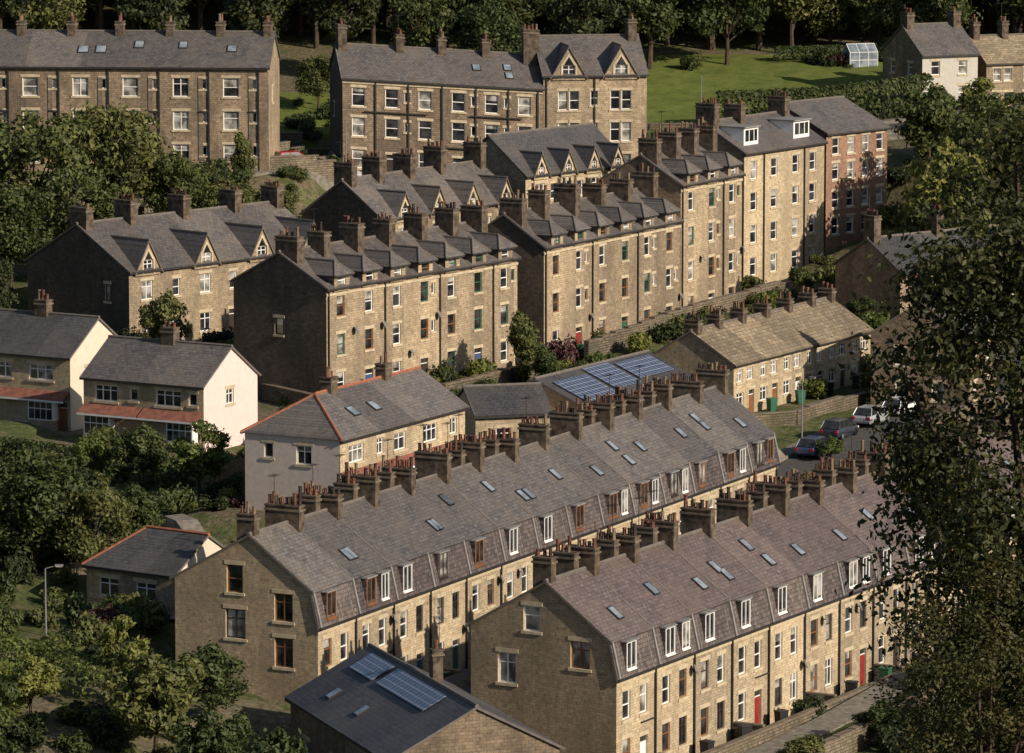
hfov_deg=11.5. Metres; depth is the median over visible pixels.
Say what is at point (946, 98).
garden shrub
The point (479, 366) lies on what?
garden shrub
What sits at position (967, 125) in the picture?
broadleaf tree
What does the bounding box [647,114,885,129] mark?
retaining wall
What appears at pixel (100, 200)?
broadleaf tree
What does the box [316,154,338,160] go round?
garden shrub
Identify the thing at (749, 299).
garden shrub
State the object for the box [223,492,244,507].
garden shrub
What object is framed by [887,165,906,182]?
garden shrub
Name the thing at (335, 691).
window glass
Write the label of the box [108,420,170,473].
broadleaf tree
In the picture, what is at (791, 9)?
broadleaf tree
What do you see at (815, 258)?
garden shrub
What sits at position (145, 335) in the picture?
garden shrub
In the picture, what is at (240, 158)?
poplar tree
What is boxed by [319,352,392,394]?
chimneys
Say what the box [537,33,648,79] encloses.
roof
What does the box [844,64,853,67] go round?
garden shrub
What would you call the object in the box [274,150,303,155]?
parked car
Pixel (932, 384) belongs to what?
window frames
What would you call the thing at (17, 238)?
broadleaf tree
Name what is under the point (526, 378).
garden shrub
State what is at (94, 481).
garden shrub
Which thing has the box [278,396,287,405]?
garden shrub
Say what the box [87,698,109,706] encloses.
garden shrub
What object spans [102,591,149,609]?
garden shrub
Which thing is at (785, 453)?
pavement
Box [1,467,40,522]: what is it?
broadleaf tree
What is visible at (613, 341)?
garden wall
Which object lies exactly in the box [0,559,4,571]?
garden shrub
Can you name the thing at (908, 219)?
broadleaf tree
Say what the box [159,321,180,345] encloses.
chimneys
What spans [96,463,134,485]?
garden shrub
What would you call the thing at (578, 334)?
window frames
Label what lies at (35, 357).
gutters
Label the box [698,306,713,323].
garden shrub
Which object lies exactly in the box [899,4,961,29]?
chimneys
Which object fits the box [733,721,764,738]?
garden wall
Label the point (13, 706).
garden shrub
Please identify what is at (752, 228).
window glass
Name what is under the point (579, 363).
garden shrub
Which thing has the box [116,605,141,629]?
garden shrub
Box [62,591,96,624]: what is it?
garden shrub
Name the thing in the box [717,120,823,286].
walls
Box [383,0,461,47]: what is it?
broadleaf tree
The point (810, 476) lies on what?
garden shrub
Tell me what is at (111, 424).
window frames
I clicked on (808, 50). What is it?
hedge
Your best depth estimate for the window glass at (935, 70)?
502.76 m
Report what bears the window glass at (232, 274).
in the gabled stone terrace at (121, 267)
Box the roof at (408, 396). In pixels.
[240,366,469,474]
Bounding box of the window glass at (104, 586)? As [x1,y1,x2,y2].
[101,577,154,599]
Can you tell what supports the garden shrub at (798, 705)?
on the ground at (218, 524)
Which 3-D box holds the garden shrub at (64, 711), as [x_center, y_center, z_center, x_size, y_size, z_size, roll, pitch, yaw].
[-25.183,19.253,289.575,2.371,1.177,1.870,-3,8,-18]
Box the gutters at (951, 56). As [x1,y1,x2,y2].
[922,54,980,57]
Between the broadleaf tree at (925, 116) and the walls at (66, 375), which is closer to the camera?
the walls at (66, 375)
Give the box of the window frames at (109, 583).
[100,577,154,600]
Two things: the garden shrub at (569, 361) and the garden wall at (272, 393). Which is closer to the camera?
the garden wall at (272, 393)
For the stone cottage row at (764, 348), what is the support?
on the ground at (218, 524)
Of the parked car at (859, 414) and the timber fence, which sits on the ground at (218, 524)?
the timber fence
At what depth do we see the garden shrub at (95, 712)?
288.02 m
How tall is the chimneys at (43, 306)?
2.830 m
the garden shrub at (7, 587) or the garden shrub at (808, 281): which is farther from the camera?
the garden shrub at (808, 281)
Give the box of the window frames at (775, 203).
[749,122,814,274]
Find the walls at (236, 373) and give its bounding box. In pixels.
[83,349,257,452]
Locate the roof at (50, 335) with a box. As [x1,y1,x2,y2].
[0,308,116,403]
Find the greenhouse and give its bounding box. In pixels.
[842,43,877,66]
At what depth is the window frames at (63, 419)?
383.82 m
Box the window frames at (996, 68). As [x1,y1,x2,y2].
[993,68,1010,95]
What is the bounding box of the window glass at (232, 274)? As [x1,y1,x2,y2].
[107,238,264,333]
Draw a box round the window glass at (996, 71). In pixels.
[993,69,1009,98]
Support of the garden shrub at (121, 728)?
on the ground at (218, 524)
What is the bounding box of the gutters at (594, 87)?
[542,75,648,127]
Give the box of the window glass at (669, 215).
[553,214,674,339]
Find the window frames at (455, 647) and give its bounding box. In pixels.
[226,439,773,668]
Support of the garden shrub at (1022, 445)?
on the ground at (218, 524)
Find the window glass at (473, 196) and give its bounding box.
[399,187,507,230]
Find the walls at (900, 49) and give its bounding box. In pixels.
[882,28,977,101]
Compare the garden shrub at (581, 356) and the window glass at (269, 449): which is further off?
the garden shrub at (581, 356)
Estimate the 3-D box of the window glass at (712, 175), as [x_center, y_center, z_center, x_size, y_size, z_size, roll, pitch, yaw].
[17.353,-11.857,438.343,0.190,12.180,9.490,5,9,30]
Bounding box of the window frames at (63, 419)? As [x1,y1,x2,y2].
[0,361,85,429]
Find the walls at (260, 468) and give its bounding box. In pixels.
[245,411,464,510]
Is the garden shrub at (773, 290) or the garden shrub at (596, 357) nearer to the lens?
the garden shrub at (596, 357)
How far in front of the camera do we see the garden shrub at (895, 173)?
472.19 m
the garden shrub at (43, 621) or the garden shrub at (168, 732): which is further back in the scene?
the garden shrub at (43, 621)
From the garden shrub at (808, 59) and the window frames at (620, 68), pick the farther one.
the garden shrub at (808, 59)
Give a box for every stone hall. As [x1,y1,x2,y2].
[284,616,565,752]
[525,349,694,410]
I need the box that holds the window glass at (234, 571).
[228,413,771,666]
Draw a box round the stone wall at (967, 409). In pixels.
[842,389,1021,465]
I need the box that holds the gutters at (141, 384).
[79,378,203,389]
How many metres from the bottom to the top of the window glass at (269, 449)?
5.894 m
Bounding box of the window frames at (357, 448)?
[265,418,455,464]
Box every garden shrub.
[0,443,23,453]
[0,529,11,553]
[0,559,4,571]
[0,571,15,601]
[0,591,14,608]
[0,603,23,626]
[0,614,19,637]
[0,705,15,722]
[0,718,29,744]
[0,737,26,752]
[1,542,13,554]
[1,546,35,585]
[2,701,16,712]
[6,443,23,455]
[8,459,39,470]
[8,714,27,726]
[8,722,51,752]
[13,541,42,555]
[17,546,53,564]
[21,711,48,729]
[23,610,34,622]
[28,608,60,628]
[34,711,48,718]
[36,617,54,626]
[37,563,55,571]
[38,449,79,472]
[38,586,70,603]
[40,594,63,615]
[40,632,70,655]
[41,534,76,562]
[49,626,73,638]
[51,704,89,722]
[51,729,94,752]
[53,563,80,586]
[61,585,78,595]
[61,628,90,647]
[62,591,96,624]
[65,700,106,726]
[70,469,102,489]
[71,611,107,644]
[74,602,123,630]
[80,707,123,728]
[83,712,117,746]
[84,425,125,446]
[85,642,102,658]
[86,428,112,448]
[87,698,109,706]
[89,446,125,467]
[92,472,111,488]
[92,700,110,711]
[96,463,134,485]
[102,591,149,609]
[103,637,134,652]
[110,714,138,740]
[112,461,135,472]
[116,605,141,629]
[117,326,142,336]
[121,747,136,752]
[129,470,156,489]
[132,597,170,635]
[135,451,171,483]
[138,441,165,454]
[141,332,160,338]
[151,464,192,495]
[151,743,181,752]
[163,482,196,514]
[164,728,184,739]
[167,465,191,480]
[185,498,197,509]
[194,494,229,510]
[199,327,228,342]
[200,481,227,498]
[209,325,233,342]
[214,339,233,346]
[218,486,236,497]
[219,453,244,463]
[221,470,244,495]
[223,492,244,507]
[236,448,242,456]
[238,478,244,495]
[275,165,295,177]
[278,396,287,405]
[283,115,295,124]
[283,116,302,128]
[287,182,298,191]
[288,148,306,154]
[289,164,301,169]
[291,111,316,120]
[291,168,310,181]
[292,97,304,106]
[298,115,315,132]
[303,129,322,141]
[316,102,329,119]
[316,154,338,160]
[426,370,445,386]
[435,356,459,382]
[449,388,457,395]
[457,369,466,376]
[464,357,496,376]
[475,376,498,383]
[515,371,531,381]
[531,343,546,356]
[547,333,582,364]
[555,360,567,368]
[559,356,571,366]
[572,358,588,367]
[576,350,583,360]
[585,351,606,363]
[590,328,606,338]
[604,352,614,358]
[626,331,651,352]
[648,321,683,344]
[657,310,684,324]
[672,314,685,326]
[679,53,700,70]
[681,313,706,325]
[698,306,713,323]
[713,306,727,313]
[741,275,766,289]
[744,292,756,304]
[745,304,753,314]
[750,291,778,308]
[766,286,782,293]
[769,288,791,297]
[788,267,810,285]
[791,287,799,298]
[792,694,826,718]
[801,374,828,399]
[803,276,814,285]
[803,471,811,478]
[803,697,816,704]
[805,54,821,64]
[810,254,822,264]
[811,259,836,286]
[815,281,834,298]
[816,255,835,265]
[817,48,839,63]
[822,58,839,66]
[827,50,848,65]
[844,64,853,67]
[859,353,870,375]
[860,311,889,329]
[862,373,870,389]
[873,717,907,752]
[875,201,901,229]
[876,47,882,61]
[878,36,890,51]
[887,164,913,182]
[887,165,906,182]
[889,698,899,706]
[891,227,917,233]
[902,158,912,163]
[903,657,942,677]
[906,663,936,689]
[914,681,930,690]
[915,705,949,722]
[921,146,937,162]
[939,91,955,105]
[995,187,1022,202]
[1003,92,1023,104]
[1010,437,1023,450]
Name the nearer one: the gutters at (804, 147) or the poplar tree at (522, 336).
the poplar tree at (522, 336)
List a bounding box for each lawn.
[0,658,26,715]
[279,92,329,147]
[644,54,895,122]
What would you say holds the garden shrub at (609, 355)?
on the ground at (218, 524)
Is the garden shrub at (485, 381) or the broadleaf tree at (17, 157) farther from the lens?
the broadleaf tree at (17, 157)
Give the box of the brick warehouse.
[761,95,890,253]
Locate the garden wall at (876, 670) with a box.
[874,663,904,680]
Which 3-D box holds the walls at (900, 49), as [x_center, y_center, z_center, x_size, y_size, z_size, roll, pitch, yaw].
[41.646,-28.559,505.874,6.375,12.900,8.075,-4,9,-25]
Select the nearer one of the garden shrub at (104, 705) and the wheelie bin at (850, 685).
the garden shrub at (104, 705)
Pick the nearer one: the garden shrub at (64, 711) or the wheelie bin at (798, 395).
the garden shrub at (64, 711)
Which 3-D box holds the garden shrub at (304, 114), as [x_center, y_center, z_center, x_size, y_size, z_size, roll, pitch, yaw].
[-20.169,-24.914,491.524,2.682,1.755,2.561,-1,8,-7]
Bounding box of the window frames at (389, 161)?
[352,87,530,171]
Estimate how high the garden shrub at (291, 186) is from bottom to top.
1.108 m
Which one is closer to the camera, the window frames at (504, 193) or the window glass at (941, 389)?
the window glass at (941, 389)
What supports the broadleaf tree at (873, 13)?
on the ground at (218, 524)
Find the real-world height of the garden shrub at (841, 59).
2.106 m
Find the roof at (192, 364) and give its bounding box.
[77,335,260,424]
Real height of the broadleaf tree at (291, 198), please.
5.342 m
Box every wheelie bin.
[443,671,450,678]
[515,357,521,364]
[699,739,714,752]
[737,724,752,736]
[766,397,777,411]
[773,709,788,721]
[795,389,805,403]
[809,694,824,701]
[824,382,834,395]
[844,680,858,692]
[852,374,859,388]
[878,666,892,678]
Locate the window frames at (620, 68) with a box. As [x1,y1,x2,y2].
[558,65,630,159]
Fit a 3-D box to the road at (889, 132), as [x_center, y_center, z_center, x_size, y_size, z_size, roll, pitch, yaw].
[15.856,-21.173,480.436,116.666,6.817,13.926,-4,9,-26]
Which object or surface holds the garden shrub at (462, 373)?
on the ground at (218, 524)
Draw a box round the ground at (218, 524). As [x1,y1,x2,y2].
[0,0,1023,752]
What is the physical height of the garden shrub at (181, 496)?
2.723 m
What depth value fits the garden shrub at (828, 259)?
446.94 m
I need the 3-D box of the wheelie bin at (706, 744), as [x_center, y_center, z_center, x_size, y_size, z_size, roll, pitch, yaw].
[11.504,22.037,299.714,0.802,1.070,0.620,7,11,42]
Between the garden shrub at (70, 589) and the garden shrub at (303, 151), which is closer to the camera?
the garden shrub at (70, 589)
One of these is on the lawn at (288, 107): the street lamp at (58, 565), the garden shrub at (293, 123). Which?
the garden shrub at (293, 123)
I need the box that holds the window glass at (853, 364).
[736,338,863,402]
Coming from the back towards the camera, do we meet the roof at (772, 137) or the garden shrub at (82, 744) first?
the roof at (772, 137)
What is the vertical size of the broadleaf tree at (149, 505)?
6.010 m
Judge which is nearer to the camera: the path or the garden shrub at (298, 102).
the path
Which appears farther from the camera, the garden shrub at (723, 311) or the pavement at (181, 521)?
the garden shrub at (723, 311)
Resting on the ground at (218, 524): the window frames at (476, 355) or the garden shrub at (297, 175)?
the garden shrub at (297, 175)
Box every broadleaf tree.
[0,109,117,251]
[0,110,11,188]
[0,180,55,290]
[0,439,12,517]
[0,445,100,573]
[0,652,64,714]
[0,674,22,721]
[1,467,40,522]
[10,0,86,29]
[16,164,138,251]
[40,485,138,564]
[58,99,181,206]
[64,434,112,473]
[89,647,208,752]
[94,614,150,676]
[106,481,176,535]
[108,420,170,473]
[112,0,190,29]
[135,149,222,213]
[136,288,191,340]
[161,704,254,752]
[164,640,252,710]
[166,420,234,496]
[196,157,255,197]
[207,176,259,207]
[221,0,295,40]
[238,722,307,752]
[253,181,302,213]
[290,53,330,108]
[301,0,382,46]
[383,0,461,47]
[450,0,530,52]
[542,0,629,34]
[612,0,687,69]
[672,0,771,64]
[761,0,825,54]
[774,732,827,752]
[800,0,857,44]
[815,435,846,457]
[830,99,1023,752]
[843,0,906,48]
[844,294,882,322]
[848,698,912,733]
[861,553,1023,752]
[882,83,959,164]
[888,195,962,233]
[895,0,982,29]
[897,136,994,226]
[936,91,1023,221]
[952,76,1010,124]
[959,210,998,241]
[975,0,1023,32]
[1003,138,1023,196]
[1005,326,1023,558]
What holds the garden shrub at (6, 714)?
on the ground at (218, 524)
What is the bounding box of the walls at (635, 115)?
[538,48,646,158]
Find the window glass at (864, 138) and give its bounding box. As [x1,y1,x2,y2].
[832,134,880,232]
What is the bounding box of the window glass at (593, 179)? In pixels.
[536,154,619,197]
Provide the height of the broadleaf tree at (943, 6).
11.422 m
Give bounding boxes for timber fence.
[210,457,244,484]
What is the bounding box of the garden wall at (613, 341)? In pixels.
[583,281,790,358]
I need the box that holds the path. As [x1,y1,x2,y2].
[744,639,993,752]
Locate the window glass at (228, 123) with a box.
[2,41,256,161]
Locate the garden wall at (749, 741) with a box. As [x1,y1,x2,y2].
[702,669,902,752]
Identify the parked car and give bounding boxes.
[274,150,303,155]
[795,435,831,458]
[819,417,858,439]
[852,404,890,426]
[882,396,915,416]
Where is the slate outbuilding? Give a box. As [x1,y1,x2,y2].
[457,382,551,440]
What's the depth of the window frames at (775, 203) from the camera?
453.54 m
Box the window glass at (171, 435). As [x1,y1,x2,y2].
[84,385,230,441]
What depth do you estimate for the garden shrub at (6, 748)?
282.61 m
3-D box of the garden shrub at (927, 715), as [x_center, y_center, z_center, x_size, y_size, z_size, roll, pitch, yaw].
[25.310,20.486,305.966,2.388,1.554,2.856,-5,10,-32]
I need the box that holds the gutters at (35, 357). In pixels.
[0,354,69,360]
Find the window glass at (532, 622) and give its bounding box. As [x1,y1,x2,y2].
[500,461,1013,752]
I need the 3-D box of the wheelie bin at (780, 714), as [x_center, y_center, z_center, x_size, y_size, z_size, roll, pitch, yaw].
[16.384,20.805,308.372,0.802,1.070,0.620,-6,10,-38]
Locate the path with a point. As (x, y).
(830, 721)
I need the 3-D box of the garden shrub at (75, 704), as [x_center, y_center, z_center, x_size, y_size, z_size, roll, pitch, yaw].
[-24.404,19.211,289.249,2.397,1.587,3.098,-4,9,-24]
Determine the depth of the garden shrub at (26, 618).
313.92 m
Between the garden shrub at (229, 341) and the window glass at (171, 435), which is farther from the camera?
the garden shrub at (229, 341)
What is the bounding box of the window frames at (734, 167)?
[688,167,737,302]
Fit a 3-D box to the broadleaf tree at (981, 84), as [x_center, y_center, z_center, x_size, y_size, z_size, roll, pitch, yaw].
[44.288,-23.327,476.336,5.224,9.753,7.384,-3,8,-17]
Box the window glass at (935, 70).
[892,61,965,95]
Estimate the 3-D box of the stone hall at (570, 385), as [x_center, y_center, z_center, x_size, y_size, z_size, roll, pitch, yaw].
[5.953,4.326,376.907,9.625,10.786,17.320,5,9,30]
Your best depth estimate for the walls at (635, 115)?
477.35 m
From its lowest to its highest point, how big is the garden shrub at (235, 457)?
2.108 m
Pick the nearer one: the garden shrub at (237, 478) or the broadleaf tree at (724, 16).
the garden shrub at (237, 478)
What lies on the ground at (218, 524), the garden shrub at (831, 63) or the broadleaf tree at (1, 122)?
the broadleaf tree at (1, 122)
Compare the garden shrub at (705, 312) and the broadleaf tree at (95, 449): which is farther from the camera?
the garden shrub at (705, 312)
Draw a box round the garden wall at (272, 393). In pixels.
[261,383,312,404]
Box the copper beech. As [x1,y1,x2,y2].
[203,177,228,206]
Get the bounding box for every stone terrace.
[0,1,280,170]
[24,167,315,341]
[169,362,781,704]
[229,198,521,399]
[299,136,515,241]
[328,14,544,172]
[459,123,627,207]
[465,398,1023,752]
[488,157,683,359]
[599,111,745,306]
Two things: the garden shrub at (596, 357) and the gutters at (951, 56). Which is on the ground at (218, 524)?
the garden shrub at (596, 357)
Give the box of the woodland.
[0,0,1023,50]
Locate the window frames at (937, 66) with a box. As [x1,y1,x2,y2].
[891,60,966,92]
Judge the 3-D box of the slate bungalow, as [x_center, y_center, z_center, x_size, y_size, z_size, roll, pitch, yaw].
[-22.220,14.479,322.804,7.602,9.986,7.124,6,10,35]
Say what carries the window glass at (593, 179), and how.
in the gabled stone terrace at (588, 150)
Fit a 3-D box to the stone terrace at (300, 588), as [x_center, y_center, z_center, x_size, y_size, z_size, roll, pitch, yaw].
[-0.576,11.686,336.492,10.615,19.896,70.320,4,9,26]
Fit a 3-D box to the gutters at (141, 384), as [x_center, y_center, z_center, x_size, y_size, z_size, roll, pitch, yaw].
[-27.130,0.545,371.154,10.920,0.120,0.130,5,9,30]
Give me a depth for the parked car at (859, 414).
393.29 m
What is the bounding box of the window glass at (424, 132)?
[353,64,529,166]
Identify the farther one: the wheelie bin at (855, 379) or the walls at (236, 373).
the wheelie bin at (855, 379)
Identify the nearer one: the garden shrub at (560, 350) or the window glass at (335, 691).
the window glass at (335, 691)
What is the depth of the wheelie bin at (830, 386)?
407.83 m
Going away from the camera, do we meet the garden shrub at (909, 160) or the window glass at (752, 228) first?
the window glass at (752, 228)
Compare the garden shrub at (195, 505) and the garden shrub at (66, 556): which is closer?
the garden shrub at (66, 556)
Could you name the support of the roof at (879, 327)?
on the walls at (882, 337)
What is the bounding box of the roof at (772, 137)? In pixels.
[700,111,827,154]
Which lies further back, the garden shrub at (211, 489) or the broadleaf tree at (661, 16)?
the broadleaf tree at (661, 16)
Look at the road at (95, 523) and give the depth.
342.99 m
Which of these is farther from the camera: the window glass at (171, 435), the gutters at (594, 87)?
the gutters at (594, 87)
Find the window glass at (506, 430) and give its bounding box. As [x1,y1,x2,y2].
[497,429,507,437]
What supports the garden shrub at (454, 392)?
on the ground at (218, 524)
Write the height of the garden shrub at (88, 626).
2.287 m
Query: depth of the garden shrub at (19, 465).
354.77 m
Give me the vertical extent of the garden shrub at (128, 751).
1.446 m
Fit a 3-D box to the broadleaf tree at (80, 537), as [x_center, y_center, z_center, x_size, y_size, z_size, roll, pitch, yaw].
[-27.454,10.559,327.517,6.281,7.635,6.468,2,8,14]
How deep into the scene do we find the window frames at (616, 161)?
454.68 m
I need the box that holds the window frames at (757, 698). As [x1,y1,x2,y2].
[499,506,1014,752]
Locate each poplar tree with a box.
[228,128,259,187]
[505,309,541,382]
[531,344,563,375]
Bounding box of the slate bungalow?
[81,525,224,615]
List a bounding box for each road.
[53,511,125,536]
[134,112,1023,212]
[445,667,470,693]
[778,340,1020,476]
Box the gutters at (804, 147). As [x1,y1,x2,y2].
[745,143,827,279]
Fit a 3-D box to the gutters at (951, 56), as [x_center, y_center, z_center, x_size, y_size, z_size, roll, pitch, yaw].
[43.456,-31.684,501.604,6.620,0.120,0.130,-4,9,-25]
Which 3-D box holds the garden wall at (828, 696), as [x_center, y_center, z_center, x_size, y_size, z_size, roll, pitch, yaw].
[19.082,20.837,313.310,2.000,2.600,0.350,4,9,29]
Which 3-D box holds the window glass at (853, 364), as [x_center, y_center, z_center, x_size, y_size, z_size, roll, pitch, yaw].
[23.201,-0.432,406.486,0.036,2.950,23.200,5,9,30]
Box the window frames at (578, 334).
[553,214,675,345]
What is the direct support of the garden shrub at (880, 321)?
on the ground at (218, 524)
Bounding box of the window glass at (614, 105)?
[559,56,629,160]
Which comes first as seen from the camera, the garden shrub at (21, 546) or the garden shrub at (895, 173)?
the garden shrub at (21, 546)
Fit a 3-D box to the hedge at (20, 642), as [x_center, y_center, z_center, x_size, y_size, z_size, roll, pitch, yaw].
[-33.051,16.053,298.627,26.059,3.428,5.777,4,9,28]
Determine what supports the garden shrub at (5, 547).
on the ground at (218, 524)
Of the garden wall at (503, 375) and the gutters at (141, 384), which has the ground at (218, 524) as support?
the garden wall at (503, 375)
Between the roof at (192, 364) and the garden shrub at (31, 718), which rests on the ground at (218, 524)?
the garden shrub at (31, 718)
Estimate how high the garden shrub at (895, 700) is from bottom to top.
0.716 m
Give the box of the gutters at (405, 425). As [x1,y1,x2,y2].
[341,407,469,443]
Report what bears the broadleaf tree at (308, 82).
on the ground at (218, 524)
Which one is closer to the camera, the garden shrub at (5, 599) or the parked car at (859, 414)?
the garden shrub at (5, 599)
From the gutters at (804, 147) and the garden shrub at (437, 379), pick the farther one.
the gutters at (804, 147)
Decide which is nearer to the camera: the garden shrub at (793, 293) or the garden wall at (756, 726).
the garden wall at (756, 726)
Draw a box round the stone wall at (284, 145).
[280,141,334,159]
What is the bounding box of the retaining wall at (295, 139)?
[280,132,329,155]
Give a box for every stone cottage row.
[653,281,873,411]
[832,189,1014,319]
[968,3,1023,105]
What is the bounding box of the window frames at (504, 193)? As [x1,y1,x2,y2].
[401,193,507,230]
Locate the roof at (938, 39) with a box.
[880,22,980,56]
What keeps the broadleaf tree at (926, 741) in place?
on the ground at (218, 524)
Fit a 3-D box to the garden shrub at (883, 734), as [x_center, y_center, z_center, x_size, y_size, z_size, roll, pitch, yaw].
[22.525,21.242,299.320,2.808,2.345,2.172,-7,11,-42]
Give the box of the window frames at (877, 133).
[832,133,881,233]
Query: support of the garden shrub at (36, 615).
on the ground at (218, 524)
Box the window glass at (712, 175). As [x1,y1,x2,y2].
[688,167,733,303]
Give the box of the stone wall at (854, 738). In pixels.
[810,678,956,752]
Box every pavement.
[59,504,204,531]
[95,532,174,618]
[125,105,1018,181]
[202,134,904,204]
[778,331,1015,460]
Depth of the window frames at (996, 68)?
505.62 m
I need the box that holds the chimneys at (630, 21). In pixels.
[624,0,637,40]
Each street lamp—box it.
[44,564,62,635]
[345,118,346,161]
[801,376,815,437]
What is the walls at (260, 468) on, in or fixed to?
on the ground at (218, 524)
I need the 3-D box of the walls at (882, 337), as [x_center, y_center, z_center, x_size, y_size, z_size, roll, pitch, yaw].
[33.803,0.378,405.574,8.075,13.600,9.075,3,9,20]
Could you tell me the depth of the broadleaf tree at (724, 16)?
518.07 m
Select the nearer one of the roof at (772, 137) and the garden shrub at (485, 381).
the garden shrub at (485, 381)
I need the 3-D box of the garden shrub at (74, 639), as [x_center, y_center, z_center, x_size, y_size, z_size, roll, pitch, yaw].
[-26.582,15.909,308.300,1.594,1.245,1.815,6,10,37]
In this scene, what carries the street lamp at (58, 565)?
on the ground at (218, 524)
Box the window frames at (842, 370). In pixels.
[737,338,864,411]
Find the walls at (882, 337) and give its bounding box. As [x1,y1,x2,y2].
[871,304,997,411]
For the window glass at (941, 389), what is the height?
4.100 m
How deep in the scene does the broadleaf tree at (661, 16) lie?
515.50 m
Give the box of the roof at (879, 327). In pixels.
[868,298,995,334]
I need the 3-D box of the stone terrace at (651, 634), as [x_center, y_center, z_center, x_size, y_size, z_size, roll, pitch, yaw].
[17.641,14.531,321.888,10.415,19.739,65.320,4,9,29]
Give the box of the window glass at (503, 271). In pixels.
[277,250,511,385]
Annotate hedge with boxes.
[0,436,120,466]
[0,632,124,701]
[2,682,27,708]
[715,72,933,117]
[773,44,843,59]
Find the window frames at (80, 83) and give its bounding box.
[2,77,256,161]
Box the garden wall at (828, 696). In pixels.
[806,691,836,700]
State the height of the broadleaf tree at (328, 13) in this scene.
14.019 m
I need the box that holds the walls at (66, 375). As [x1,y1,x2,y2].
[0,320,112,430]
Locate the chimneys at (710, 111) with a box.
[695,88,790,127]
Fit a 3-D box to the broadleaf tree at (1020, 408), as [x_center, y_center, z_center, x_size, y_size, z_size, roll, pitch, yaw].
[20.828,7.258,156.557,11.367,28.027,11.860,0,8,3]
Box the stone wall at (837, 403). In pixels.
[753,389,870,425]
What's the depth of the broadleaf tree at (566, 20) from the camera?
506.49 m
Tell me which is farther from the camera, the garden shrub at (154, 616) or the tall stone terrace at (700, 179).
the tall stone terrace at (700, 179)
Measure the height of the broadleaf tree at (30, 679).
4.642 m
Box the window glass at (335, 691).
[306,688,369,752]
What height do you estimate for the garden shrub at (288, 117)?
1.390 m
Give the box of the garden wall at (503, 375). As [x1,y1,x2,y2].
[442,361,538,390]
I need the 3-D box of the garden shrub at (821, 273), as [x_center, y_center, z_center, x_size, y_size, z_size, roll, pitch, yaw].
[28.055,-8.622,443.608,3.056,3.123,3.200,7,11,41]
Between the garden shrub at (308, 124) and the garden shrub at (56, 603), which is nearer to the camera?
the garden shrub at (56, 603)
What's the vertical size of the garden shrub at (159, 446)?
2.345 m
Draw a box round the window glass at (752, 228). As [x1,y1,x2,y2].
[745,122,813,274]
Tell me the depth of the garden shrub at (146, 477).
353.38 m
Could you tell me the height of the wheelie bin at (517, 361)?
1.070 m
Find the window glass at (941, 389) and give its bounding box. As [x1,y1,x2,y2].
[896,349,987,399]
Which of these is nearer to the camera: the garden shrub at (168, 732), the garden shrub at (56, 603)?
the garden shrub at (168, 732)
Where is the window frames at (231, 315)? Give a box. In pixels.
[106,245,265,338]
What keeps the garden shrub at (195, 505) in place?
on the ground at (218, 524)
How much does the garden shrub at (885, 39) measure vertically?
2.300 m
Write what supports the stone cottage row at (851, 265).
on the ground at (218, 524)
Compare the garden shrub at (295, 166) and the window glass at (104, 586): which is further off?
the garden shrub at (295, 166)
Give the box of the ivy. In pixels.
[719,104,902,118]
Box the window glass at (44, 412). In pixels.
[0,362,66,419]
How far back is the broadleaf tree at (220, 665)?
290.48 m
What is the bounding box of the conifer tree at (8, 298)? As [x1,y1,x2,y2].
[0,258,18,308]
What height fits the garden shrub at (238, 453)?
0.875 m
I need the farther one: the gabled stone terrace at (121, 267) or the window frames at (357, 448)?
the gabled stone terrace at (121, 267)
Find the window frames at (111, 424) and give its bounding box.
[83,384,232,442]
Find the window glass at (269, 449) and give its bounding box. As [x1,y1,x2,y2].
[266,401,453,463]
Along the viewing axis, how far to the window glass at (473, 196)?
436.94 m
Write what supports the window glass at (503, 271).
in the tall stone terrace at (352, 304)
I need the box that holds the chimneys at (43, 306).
[33,289,53,316]
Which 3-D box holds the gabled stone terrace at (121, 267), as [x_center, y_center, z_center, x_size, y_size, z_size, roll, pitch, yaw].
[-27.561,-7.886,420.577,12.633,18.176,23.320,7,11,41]
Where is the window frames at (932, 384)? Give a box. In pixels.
[895,347,988,400]
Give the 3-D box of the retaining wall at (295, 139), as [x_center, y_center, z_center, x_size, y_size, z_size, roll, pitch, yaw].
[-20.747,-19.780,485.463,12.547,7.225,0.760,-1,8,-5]
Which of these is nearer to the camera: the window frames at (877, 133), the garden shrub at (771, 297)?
the garden shrub at (771, 297)
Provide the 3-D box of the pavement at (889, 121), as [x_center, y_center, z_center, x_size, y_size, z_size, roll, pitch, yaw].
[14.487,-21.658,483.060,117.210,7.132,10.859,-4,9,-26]
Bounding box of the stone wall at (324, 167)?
[113,155,335,214]
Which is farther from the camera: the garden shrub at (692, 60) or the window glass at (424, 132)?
the garden shrub at (692, 60)
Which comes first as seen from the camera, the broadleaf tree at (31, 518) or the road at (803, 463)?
the broadleaf tree at (31, 518)
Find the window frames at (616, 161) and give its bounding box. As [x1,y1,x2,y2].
[536,158,619,198]
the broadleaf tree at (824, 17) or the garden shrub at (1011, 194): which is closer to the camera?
the garden shrub at (1011, 194)
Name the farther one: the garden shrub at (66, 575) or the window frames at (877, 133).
the window frames at (877, 133)
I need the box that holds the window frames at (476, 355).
[275,250,512,384]
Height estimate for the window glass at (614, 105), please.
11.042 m
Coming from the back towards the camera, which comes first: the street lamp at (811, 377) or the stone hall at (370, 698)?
the street lamp at (811, 377)
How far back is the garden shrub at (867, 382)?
410.04 m

